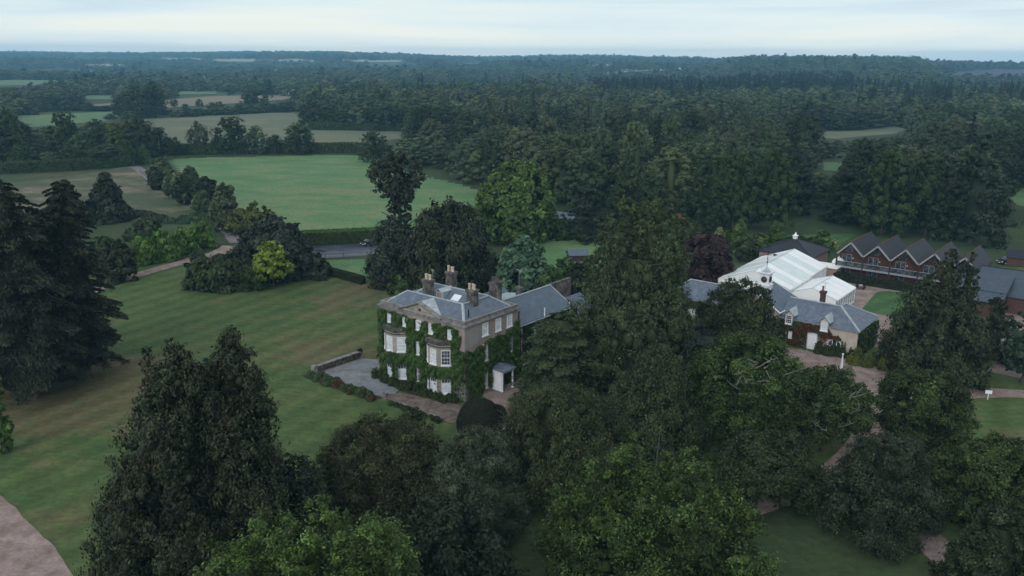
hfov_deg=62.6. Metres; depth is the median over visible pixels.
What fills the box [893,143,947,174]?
broadleaf tree
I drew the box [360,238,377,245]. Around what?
parked car
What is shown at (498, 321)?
window
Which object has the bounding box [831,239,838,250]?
hydrangea
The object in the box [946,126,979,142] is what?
broadleaf tree
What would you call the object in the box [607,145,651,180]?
broadleaf tree
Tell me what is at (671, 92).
spruce tree
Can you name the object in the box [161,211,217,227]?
bramble patch
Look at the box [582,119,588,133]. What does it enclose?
spruce tree
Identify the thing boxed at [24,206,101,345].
cedar tree
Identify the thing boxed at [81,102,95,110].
field tree
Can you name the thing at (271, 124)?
stubble field
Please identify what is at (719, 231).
hydrangea
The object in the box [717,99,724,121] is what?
spruce tree
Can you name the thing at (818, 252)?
slate hall
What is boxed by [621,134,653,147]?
broadleaf tree
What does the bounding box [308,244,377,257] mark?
car park
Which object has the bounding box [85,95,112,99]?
field
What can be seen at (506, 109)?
spruce tree
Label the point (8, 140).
woodland tree
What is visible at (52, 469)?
lawn
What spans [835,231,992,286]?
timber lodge
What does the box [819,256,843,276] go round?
link shelter
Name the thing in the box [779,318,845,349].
creeper
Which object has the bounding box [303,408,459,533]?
hawthorn tree
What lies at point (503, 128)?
broadleaf tree
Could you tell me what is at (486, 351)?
window
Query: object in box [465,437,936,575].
shaded ground
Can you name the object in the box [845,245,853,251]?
gable window
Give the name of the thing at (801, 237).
fruit tree
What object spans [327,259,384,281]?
garden lawn
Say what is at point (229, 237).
lane
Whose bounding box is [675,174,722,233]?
woodland tree
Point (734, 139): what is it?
broadleaf tree
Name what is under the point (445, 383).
window
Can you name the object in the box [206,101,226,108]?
field tree
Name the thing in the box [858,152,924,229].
broadleaf tree
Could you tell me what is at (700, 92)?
spruce tree
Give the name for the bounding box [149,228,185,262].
bamboo clump
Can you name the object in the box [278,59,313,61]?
hill field
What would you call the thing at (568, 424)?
yew tree
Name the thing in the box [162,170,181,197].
tree
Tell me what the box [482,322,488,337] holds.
window
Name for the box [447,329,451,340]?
window
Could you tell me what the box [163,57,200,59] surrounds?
hill field
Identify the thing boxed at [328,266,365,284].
yew hedge
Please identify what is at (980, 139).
broadleaf tree
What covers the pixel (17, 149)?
woodland tree
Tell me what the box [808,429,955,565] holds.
holm oak
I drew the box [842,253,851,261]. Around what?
patio door
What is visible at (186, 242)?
bamboo clump
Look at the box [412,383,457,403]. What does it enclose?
foundation shrubs
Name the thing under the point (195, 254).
rhododendron
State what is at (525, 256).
maple tree
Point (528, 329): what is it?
creeper
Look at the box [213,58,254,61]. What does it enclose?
hill field
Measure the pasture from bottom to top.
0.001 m
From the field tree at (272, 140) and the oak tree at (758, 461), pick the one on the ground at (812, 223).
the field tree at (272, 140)
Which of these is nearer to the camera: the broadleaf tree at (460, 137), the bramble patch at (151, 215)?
the bramble patch at (151, 215)
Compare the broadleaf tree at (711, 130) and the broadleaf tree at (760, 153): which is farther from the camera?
the broadleaf tree at (711, 130)
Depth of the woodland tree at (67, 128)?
366.65 m
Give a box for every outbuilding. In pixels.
[554,211,576,224]
[1006,249,1023,266]
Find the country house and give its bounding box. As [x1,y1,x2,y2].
[377,265,589,400]
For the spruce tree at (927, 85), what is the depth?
816.82 m
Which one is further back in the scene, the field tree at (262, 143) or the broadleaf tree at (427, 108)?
the broadleaf tree at (427, 108)
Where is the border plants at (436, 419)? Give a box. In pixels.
[387,400,442,423]
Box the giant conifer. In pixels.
[564,193,703,403]
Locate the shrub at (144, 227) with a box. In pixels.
[121,216,162,241]
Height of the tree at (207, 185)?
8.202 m
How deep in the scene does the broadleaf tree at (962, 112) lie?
470.08 m
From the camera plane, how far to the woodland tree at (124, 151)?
344.03 m
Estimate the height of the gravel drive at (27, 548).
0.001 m
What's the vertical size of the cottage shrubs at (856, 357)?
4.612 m
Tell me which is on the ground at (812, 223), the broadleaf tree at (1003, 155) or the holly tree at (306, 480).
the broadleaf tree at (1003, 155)
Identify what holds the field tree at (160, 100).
on the ground at (812, 223)
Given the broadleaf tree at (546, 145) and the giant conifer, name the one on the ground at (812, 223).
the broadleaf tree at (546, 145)
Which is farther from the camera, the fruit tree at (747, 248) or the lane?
the lane
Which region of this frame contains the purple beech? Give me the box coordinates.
[675,232,735,284]
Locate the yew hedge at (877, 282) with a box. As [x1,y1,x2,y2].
[833,271,935,291]
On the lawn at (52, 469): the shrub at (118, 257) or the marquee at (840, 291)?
the shrub at (118, 257)
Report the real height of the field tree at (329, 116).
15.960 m
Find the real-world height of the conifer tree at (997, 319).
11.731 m
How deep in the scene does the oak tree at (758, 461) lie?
85.00 m
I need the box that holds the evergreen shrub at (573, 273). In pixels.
[563,261,586,294]
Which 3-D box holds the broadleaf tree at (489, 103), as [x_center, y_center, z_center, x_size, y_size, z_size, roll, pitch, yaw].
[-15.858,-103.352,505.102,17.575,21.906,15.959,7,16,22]
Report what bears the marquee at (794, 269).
on the gravel yard at (863, 297)
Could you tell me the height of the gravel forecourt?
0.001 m
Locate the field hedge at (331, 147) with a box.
[168,141,388,156]
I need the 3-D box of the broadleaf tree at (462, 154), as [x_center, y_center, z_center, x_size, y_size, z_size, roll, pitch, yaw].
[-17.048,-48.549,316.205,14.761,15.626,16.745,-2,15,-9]
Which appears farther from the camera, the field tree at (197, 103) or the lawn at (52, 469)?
the field tree at (197, 103)
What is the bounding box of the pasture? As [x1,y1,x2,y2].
[169,155,484,229]
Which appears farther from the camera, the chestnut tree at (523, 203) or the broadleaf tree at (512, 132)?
the broadleaf tree at (512, 132)
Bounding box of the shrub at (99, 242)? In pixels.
[88,236,114,273]
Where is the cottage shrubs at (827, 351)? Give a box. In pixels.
[813,341,853,358]
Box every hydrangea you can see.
[714,227,722,234]
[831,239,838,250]
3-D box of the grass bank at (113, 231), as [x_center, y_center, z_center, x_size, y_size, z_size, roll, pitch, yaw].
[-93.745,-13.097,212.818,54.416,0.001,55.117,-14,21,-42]
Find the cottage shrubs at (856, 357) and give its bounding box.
[845,347,905,372]
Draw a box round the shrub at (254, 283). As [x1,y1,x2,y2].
[235,262,271,292]
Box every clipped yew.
[456,396,501,433]
[495,404,507,422]
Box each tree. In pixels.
[0,109,37,160]
[0,179,94,404]
[0,376,14,454]
[7,145,31,160]
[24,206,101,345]
[28,139,48,159]
[31,180,129,382]
[38,151,60,159]
[41,110,83,150]
[45,179,91,226]
[68,105,78,110]
[72,325,299,575]
[80,118,110,149]
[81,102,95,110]
[84,144,130,165]
[84,171,137,224]
[97,106,109,110]
[103,114,119,119]
[104,120,132,151]
[109,94,132,115]
[115,115,158,162]
[116,139,136,164]
[118,84,157,118]
[137,144,150,164]
[143,80,168,117]
[144,157,171,186]
[147,164,165,189]
[149,127,172,158]
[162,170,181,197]
[169,99,177,106]
[169,136,183,154]
[172,175,196,204]
[182,165,198,182]
[184,120,208,150]
[189,176,216,199]
[189,492,431,575]
[190,190,210,212]
[195,99,203,106]
[205,196,233,230]
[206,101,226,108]
[206,115,250,153]
[209,136,223,151]
[212,182,238,208]
[223,208,253,234]
[229,200,275,232]
[239,88,272,104]
[245,125,268,154]
[249,240,294,287]
[258,452,347,575]
[266,103,280,112]
[266,134,282,153]
[276,101,293,111]
[282,122,314,153]
[290,90,300,99]
[295,98,324,124]
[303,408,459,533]
[314,103,340,122]
[334,103,356,122]
[356,106,381,122]
[357,128,390,161]
[360,149,430,290]
[370,493,529,575]
[372,103,406,123]
[386,273,408,297]
[388,407,442,452]
[398,194,499,293]
[401,105,427,137]
[409,104,426,137]
[411,422,533,563]
[413,145,432,164]
[418,107,439,134]
[418,118,441,141]
[422,104,439,127]
[434,105,452,123]
[444,130,472,163]
[448,138,482,180]
[454,109,478,123]
[457,136,487,165]
[473,101,491,115]
[473,158,560,246]
[474,126,489,137]
[475,130,496,159]
[479,134,529,182]
[480,97,495,113]
[480,133,508,168]
[486,122,513,155]
[486,375,619,524]
[487,95,510,109]
[490,128,521,168]
[490,234,547,292]
[494,114,522,136]
[497,124,554,180]
[503,100,508,114]
[508,310,611,422]
[519,110,546,148]
[528,135,555,181]
[530,88,535,107]
[530,96,550,108]
[531,108,550,120]
[531,427,791,575]
[534,115,557,134]
[534,135,555,182]
[535,112,562,144]
[535,264,561,287]
[538,143,581,200]
[543,105,562,118]
[546,102,552,117]
[548,132,574,178]
[549,219,578,240]
[555,257,580,278]
[557,152,610,207]
[560,181,614,244]
[562,103,567,125]
[565,129,595,188]
[568,148,615,199]
[579,255,596,280]
[581,123,615,182]
[581,124,605,139]
[581,141,625,201]
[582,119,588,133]
[589,113,645,147]
[592,98,609,114]
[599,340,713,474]
[603,179,639,225]
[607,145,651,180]
[610,127,651,224]
[611,114,630,133]
[614,121,643,186]
[615,144,653,185]
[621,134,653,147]
[633,173,669,227]
[636,121,654,142]
[641,146,700,213]
[643,114,663,136]
[643,141,664,162]
[649,75,654,87]
[650,113,665,197]
[651,136,671,145]
[656,116,686,140]
[656,324,737,409]
[661,138,667,162]
[662,113,689,155]
[662,156,695,198]
[665,214,688,243]
[668,81,673,99]
[668,141,685,152]
[670,109,684,123]
[675,142,724,213]
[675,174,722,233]
[676,104,709,124]
[679,139,715,158]
[679,328,814,446]
[680,107,714,128]
[680,133,718,159]
[681,109,706,132]
[681,151,743,208]
[684,221,706,238]
[686,275,789,380]
[690,130,709,138]
[697,80,702,99]
[700,124,726,145]
[701,104,723,113]
[705,143,742,198]
[705,423,833,519]
[708,126,731,140]
[708,147,762,228]
[716,123,754,161]
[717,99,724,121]
[720,165,761,218]
[721,230,733,251]
[729,218,747,252]
[733,235,760,261]
[739,125,764,153]
[743,144,802,229]
[745,171,789,209]
[746,76,751,89]
[748,145,777,207]
[752,231,770,247]
[755,137,802,164]
[767,221,786,243]
[768,148,818,215]
[770,363,879,451]
[777,95,782,120]
[781,112,826,152]
[789,140,820,172]
[797,234,806,239]
[804,237,819,244]
[815,229,835,253]
[817,179,853,221]
[818,159,881,228]
[837,137,881,208]
[848,144,919,236]
[849,142,886,157]
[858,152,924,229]
[869,81,875,99]
[874,247,1000,395]
[879,143,915,164]
[889,137,910,150]
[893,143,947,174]
[903,83,908,99]
[903,103,926,133]
[904,102,936,133]
[905,132,942,154]
[906,153,962,235]
[907,154,965,221]
[911,123,964,147]
[923,80,929,96]
[924,134,1021,249]
[924,502,1023,575]
[925,429,1023,527]
[930,81,936,96]
[937,101,953,113]
[941,149,967,218]
[942,113,968,128]
[943,86,950,99]
[943,103,956,118]
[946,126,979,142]
[949,142,1007,204]
[951,171,1015,200]
[954,103,974,123]
[959,199,1012,233]
[961,158,1012,214]
[962,132,992,145]
[963,111,977,146]
[965,114,987,132]
[978,114,1003,132]
[980,293,1021,367]
[988,143,1019,184]
[988,146,1022,202]
[996,139,1023,186]
[998,310,1023,383]
[999,140,1021,191]
[1007,124,1021,137]
[1008,85,1014,98]
[1008,124,1023,184]
[1010,149,1023,185]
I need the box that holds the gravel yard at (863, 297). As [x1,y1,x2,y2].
[849,283,1023,377]
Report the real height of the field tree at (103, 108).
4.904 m
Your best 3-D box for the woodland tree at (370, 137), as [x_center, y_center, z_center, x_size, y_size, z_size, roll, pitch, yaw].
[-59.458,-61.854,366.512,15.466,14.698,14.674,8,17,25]
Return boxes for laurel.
[286,250,311,281]
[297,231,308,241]
[300,252,330,281]
[959,359,986,387]
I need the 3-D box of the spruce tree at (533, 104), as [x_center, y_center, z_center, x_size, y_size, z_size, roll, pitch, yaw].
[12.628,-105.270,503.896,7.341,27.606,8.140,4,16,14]
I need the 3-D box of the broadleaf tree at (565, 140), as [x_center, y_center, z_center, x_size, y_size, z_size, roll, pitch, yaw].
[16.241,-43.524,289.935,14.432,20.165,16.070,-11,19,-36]
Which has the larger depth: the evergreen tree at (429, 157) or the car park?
the evergreen tree at (429, 157)
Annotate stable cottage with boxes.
[677,251,879,351]
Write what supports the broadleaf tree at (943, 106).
on the ground at (812, 223)
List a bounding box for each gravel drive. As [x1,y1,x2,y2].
[0,496,72,575]
[93,245,234,291]
[693,390,891,517]
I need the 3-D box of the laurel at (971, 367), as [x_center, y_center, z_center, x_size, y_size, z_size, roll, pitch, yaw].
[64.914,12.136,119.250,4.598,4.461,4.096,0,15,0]
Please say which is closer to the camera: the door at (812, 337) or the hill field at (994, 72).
the door at (812, 337)
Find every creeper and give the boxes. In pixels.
[376,308,520,401]
[518,309,568,376]
[685,300,879,353]
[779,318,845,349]
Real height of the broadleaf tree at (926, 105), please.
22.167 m
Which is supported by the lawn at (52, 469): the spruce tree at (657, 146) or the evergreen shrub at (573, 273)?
the evergreen shrub at (573, 273)
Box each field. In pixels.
[0,79,59,85]
[18,111,119,126]
[43,103,113,111]
[85,63,123,65]
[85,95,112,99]
[144,111,400,143]
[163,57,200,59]
[163,94,291,107]
[179,91,215,94]
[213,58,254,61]
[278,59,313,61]
[343,59,401,61]
[597,68,674,72]
[945,68,1023,75]
[1008,188,1023,205]
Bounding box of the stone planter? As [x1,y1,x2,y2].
[383,391,388,399]
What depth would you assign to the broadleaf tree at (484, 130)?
366.51 m
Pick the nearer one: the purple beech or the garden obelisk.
the garden obelisk
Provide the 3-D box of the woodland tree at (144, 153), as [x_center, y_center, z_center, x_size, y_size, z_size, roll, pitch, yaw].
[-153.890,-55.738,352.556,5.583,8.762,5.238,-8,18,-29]
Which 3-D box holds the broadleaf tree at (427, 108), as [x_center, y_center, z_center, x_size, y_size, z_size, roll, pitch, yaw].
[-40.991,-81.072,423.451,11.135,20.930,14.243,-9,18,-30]
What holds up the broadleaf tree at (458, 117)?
on the ground at (812, 223)
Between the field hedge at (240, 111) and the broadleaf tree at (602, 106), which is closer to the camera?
the broadleaf tree at (602, 106)
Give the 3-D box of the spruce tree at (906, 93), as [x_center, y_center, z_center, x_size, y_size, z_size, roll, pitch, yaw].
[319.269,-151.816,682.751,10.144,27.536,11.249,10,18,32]
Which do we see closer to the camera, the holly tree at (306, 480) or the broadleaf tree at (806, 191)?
the holly tree at (306, 480)
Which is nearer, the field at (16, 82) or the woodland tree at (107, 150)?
the woodland tree at (107, 150)
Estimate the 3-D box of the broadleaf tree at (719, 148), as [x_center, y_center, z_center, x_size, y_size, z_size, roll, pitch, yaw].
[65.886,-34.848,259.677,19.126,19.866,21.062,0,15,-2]
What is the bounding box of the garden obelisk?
[840,353,843,368]
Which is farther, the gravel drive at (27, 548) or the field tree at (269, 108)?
the field tree at (269, 108)
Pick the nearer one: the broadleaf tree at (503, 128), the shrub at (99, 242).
the shrub at (99, 242)
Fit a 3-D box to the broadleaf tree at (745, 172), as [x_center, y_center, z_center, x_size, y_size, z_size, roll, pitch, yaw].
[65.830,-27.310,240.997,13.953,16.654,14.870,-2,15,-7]
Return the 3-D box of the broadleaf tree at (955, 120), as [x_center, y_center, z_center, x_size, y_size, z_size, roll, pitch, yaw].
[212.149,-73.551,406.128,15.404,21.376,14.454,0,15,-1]
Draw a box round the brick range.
[952,265,1023,316]
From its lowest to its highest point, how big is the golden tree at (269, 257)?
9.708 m
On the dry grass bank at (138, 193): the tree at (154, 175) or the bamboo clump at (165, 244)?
the tree at (154, 175)
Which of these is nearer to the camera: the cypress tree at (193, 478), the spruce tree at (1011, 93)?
the cypress tree at (193, 478)
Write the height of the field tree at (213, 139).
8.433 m
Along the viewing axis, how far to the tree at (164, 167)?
286.44 m
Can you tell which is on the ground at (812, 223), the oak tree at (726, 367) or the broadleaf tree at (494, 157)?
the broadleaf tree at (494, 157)
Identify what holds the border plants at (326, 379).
on the flower bed at (338, 388)
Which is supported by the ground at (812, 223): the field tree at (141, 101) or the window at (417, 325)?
the field tree at (141, 101)
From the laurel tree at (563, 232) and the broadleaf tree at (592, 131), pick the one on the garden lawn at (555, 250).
the laurel tree at (563, 232)
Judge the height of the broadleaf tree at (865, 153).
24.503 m
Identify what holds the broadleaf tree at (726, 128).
on the ground at (812, 223)
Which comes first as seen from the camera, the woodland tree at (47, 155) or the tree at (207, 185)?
the tree at (207, 185)
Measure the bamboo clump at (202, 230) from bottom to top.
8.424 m
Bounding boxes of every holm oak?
[226,214,320,283]
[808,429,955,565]
[872,363,982,454]
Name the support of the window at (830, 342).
in the stable cottage
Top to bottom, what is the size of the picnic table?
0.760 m
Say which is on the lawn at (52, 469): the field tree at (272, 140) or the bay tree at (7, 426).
the bay tree at (7, 426)
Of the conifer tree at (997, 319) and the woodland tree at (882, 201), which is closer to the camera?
the conifer tree at (997, 319)
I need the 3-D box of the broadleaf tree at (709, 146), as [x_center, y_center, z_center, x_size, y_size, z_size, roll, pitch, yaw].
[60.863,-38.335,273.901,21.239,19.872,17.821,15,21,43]
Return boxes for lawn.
[0,261,1023,575]
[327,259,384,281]
[498,238,606,270]
[765,234,853,245]
[862,291,985,320]
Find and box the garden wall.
[311,351,360,372]
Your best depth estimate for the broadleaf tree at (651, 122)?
337.19 m
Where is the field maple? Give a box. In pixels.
[478,200,498,240]
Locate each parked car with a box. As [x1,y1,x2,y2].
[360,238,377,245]
[996,256,1006,264]
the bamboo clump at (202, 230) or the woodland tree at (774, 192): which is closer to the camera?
the bamboo clump at (202, 230)
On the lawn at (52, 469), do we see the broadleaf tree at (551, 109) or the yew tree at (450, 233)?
the yew tree at (450, 233)
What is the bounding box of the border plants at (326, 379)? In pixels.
[306,370,374,401]
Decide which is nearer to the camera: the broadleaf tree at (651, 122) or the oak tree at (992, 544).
the oak tree at (992, 544)
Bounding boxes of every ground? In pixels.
[0,56,1023,266]
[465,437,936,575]
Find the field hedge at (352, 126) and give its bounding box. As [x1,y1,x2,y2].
[307,122,403,130]
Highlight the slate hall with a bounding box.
[756,232,831,261]
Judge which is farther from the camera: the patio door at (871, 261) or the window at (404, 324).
the patio door at (871, 261)
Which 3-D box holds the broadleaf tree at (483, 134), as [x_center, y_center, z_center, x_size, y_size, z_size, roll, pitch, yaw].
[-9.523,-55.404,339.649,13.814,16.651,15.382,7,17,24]
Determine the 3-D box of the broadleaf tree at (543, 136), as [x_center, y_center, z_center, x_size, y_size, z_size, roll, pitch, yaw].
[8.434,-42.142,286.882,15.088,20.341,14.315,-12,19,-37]
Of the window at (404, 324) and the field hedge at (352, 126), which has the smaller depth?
the window at (404, 324)
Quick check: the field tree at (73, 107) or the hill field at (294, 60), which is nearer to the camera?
the field tree at (73, 107)
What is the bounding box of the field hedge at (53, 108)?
[36,106,115,111]
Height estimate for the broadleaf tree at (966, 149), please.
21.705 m
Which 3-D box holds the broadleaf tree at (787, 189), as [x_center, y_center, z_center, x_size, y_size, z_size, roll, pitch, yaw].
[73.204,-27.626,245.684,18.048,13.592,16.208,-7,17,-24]
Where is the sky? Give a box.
[0,0,1023,62]
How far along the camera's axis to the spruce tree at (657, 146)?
248.98 m
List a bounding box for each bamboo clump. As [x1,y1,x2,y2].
[130,235,164,266]
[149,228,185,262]
[171,226,201,255]
[189,219,219,249]
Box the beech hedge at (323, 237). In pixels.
[299,226,398,245]
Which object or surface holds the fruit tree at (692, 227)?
on the garden lawn at (841, 238)
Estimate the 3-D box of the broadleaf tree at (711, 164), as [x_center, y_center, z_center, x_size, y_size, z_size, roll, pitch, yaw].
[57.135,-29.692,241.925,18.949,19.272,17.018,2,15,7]
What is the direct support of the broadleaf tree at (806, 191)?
on the ground at (812, 223)
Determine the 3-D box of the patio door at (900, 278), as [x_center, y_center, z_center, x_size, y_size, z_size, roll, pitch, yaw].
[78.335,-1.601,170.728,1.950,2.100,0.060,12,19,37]
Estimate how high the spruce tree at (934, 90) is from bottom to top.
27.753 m
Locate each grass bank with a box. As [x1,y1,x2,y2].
[0,167,189,221]
[82,210,229,251]
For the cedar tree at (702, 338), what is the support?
on the lawn at (52, 469)
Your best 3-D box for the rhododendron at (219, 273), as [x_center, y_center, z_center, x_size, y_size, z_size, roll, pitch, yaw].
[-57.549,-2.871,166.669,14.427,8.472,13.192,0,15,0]
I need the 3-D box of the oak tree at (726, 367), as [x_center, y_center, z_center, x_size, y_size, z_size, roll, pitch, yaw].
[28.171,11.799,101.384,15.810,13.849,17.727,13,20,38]
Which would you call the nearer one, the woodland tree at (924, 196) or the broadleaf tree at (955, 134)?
the woodland tree at (924, 196)
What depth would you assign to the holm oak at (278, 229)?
169.75 m
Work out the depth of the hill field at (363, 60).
3223.79 m
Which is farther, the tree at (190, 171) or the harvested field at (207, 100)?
the harvested field at (207, 100)
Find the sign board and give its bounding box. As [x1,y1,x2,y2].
[985,390,991,399]
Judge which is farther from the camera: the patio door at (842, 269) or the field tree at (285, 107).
the field tree at (285, 107)
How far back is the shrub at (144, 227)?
206.95 m
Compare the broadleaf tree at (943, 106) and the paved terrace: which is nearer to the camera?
the paved terrace
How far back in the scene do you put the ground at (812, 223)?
254.97 m
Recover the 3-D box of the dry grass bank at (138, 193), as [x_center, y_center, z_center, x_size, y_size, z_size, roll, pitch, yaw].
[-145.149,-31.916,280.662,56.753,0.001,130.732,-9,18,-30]
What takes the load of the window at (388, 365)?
in the country house
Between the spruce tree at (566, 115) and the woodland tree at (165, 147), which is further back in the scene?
the spruce tree at (566, 115)
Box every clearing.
[807,126,905,138]
[824,162,841,170]
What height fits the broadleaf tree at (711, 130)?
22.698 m
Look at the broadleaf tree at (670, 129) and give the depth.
307.63 m
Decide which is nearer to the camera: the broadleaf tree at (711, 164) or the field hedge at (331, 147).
the broadleaf tree at (711, 164)
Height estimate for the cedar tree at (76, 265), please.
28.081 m
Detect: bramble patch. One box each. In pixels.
[90,209,169,225]
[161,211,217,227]
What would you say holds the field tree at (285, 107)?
on the stubble field at (271, 124)
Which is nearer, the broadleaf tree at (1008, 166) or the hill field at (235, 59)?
the broadleaf tree at (1008, 166)
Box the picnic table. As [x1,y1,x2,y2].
[855,284,866,289]
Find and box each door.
[807,332,816,349]
[841,267,849,272]
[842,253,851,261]
[867,271,876,276]
[868,257,878,265]
[893,275,903,280]
[895,261,905,269]
[923,265,934,273]
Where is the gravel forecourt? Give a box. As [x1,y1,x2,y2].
[483,347,1023,429]
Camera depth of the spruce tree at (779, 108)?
461.30 m
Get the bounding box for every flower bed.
[302,374,380,399]
[387,382,462,403]
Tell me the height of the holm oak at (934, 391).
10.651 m
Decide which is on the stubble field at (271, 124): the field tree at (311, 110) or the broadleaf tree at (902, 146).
the field tree at (311, 110)
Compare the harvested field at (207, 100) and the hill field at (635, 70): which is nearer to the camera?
the harvested field at (207, 100)
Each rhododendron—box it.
[180,253,249,293]
[183,249,207,276]
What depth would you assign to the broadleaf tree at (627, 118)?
345.14 m
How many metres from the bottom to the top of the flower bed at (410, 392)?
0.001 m
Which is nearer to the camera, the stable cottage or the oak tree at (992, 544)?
the oak tree at (992, 544)
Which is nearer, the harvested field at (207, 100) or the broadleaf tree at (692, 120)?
the broadleaf tree at (692, 120)
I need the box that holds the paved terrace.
[324,358,397,394]
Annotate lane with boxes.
[129,166,238,242]
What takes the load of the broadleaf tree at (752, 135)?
on the ground at (812, 223)
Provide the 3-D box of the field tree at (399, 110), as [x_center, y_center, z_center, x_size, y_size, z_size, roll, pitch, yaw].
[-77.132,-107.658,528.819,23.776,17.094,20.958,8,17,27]
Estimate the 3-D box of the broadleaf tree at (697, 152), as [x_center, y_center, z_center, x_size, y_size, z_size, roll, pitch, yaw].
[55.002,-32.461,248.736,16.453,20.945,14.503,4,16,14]
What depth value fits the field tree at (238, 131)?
389.28 m
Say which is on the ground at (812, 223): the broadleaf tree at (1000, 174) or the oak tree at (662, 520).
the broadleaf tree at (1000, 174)
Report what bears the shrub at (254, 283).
on the lawn at (52, 469)
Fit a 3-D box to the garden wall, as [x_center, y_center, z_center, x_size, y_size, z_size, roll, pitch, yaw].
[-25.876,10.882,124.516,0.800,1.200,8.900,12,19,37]
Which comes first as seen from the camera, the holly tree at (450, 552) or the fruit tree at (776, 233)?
the holly tree at (450, 552)
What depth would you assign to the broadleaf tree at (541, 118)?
325.76 m
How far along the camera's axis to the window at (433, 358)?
112.16 m
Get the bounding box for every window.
[386,335,393,351]
[387,313,392,323]
[387,364,391,376]
[396,337,406,352]
[398,363,406,379]
[402,316,407,327]
[415,320,420,330]
[416,341,419,355]
[417,368,419,380]
[428,323,433,334]
[429,348,436,365]
[430,377,436,392]
[440,350,450,366]
[441,378,450,394]
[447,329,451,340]
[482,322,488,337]
[483,344,488,361]
[483,371,488,388]
[495,317,501,332]
[506,314,512,328]
[509,335,512,351]
[785,314,791,324]
[819,321,827,331]
[827,339,840,346]
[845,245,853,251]
[871,249,879,255]
[898,252,907,259]
[927,256,936,263]
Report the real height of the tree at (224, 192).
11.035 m
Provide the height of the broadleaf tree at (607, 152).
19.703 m
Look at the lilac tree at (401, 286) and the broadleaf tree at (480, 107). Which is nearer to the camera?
the lilac tree at (401, 286)
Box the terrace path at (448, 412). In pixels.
[377,393,461,422]
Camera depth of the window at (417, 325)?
114.68 m
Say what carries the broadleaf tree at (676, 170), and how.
on the ground at (812, 223)
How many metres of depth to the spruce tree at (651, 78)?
879.23 m
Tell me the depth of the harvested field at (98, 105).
775.93 m
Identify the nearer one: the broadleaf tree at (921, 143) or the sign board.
the sign board
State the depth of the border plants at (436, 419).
108.49 m
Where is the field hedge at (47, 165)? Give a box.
[0,155,135,173]
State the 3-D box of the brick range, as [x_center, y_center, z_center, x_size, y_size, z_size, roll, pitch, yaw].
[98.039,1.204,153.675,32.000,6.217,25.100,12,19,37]
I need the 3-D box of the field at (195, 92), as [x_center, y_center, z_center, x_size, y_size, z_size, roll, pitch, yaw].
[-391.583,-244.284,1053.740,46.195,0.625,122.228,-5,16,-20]
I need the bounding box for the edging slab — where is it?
[418,409,443,419]
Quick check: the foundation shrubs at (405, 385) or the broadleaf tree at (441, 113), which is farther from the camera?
the broadleaf tree at (441, 113)
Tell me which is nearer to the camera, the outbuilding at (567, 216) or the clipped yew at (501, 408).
the clipped yew at (501, 408)
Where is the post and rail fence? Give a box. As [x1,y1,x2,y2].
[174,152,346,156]
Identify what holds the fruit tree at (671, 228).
on the ground at (812, 223)
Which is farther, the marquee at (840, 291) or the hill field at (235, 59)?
the hill field at (235, 59)
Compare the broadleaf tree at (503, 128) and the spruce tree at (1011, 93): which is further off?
the spruce tree at (1011, 93)
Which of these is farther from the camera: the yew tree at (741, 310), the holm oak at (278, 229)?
the holm oak at (278, 229)
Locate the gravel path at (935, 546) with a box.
[859,495,950,570]
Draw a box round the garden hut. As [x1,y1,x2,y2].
[565,249,589,261]
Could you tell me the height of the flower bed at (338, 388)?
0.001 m
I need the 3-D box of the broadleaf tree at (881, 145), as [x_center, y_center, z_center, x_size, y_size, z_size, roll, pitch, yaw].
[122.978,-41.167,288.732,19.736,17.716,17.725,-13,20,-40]
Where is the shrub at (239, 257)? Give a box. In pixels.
[227,252,246,262]
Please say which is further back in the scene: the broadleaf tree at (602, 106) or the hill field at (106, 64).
the hill field at (106, 64)
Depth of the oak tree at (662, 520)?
66.81 m
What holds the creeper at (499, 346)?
attached to the country house
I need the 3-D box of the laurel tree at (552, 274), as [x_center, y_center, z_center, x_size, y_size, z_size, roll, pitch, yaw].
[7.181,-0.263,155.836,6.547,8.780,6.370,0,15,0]
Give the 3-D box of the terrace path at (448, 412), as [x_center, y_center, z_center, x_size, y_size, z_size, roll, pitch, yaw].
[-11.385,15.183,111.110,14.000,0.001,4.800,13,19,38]
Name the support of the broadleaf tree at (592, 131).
on the ground at (812, 223)
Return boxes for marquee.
[718,248,826,292]
[791,275,855,304]
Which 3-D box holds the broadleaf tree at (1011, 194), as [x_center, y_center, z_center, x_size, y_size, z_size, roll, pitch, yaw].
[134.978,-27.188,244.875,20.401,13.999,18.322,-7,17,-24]
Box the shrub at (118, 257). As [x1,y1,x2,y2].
[95,237,138,284]
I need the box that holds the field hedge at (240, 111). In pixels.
[159,105,297,115]
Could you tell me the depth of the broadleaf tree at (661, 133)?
331.99 m
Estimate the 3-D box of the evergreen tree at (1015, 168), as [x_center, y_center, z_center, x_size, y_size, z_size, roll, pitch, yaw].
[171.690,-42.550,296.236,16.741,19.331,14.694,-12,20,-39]
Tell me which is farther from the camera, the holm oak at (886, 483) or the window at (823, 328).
the window at (823, 328)
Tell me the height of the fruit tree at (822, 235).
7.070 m
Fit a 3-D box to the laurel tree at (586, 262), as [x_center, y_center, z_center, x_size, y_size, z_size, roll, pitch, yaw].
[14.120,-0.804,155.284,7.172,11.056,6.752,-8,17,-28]
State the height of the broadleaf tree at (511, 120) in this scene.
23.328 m
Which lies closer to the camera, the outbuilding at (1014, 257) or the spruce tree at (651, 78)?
the outbuilding at (1014, 257)
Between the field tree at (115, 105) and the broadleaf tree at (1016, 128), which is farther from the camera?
the field tree at (115, 105)
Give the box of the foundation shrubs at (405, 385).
[370,366,414,390]
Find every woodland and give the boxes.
[0,50,1023,95]
[0,77,1023,207]
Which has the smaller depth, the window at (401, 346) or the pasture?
the window at (401, 346)

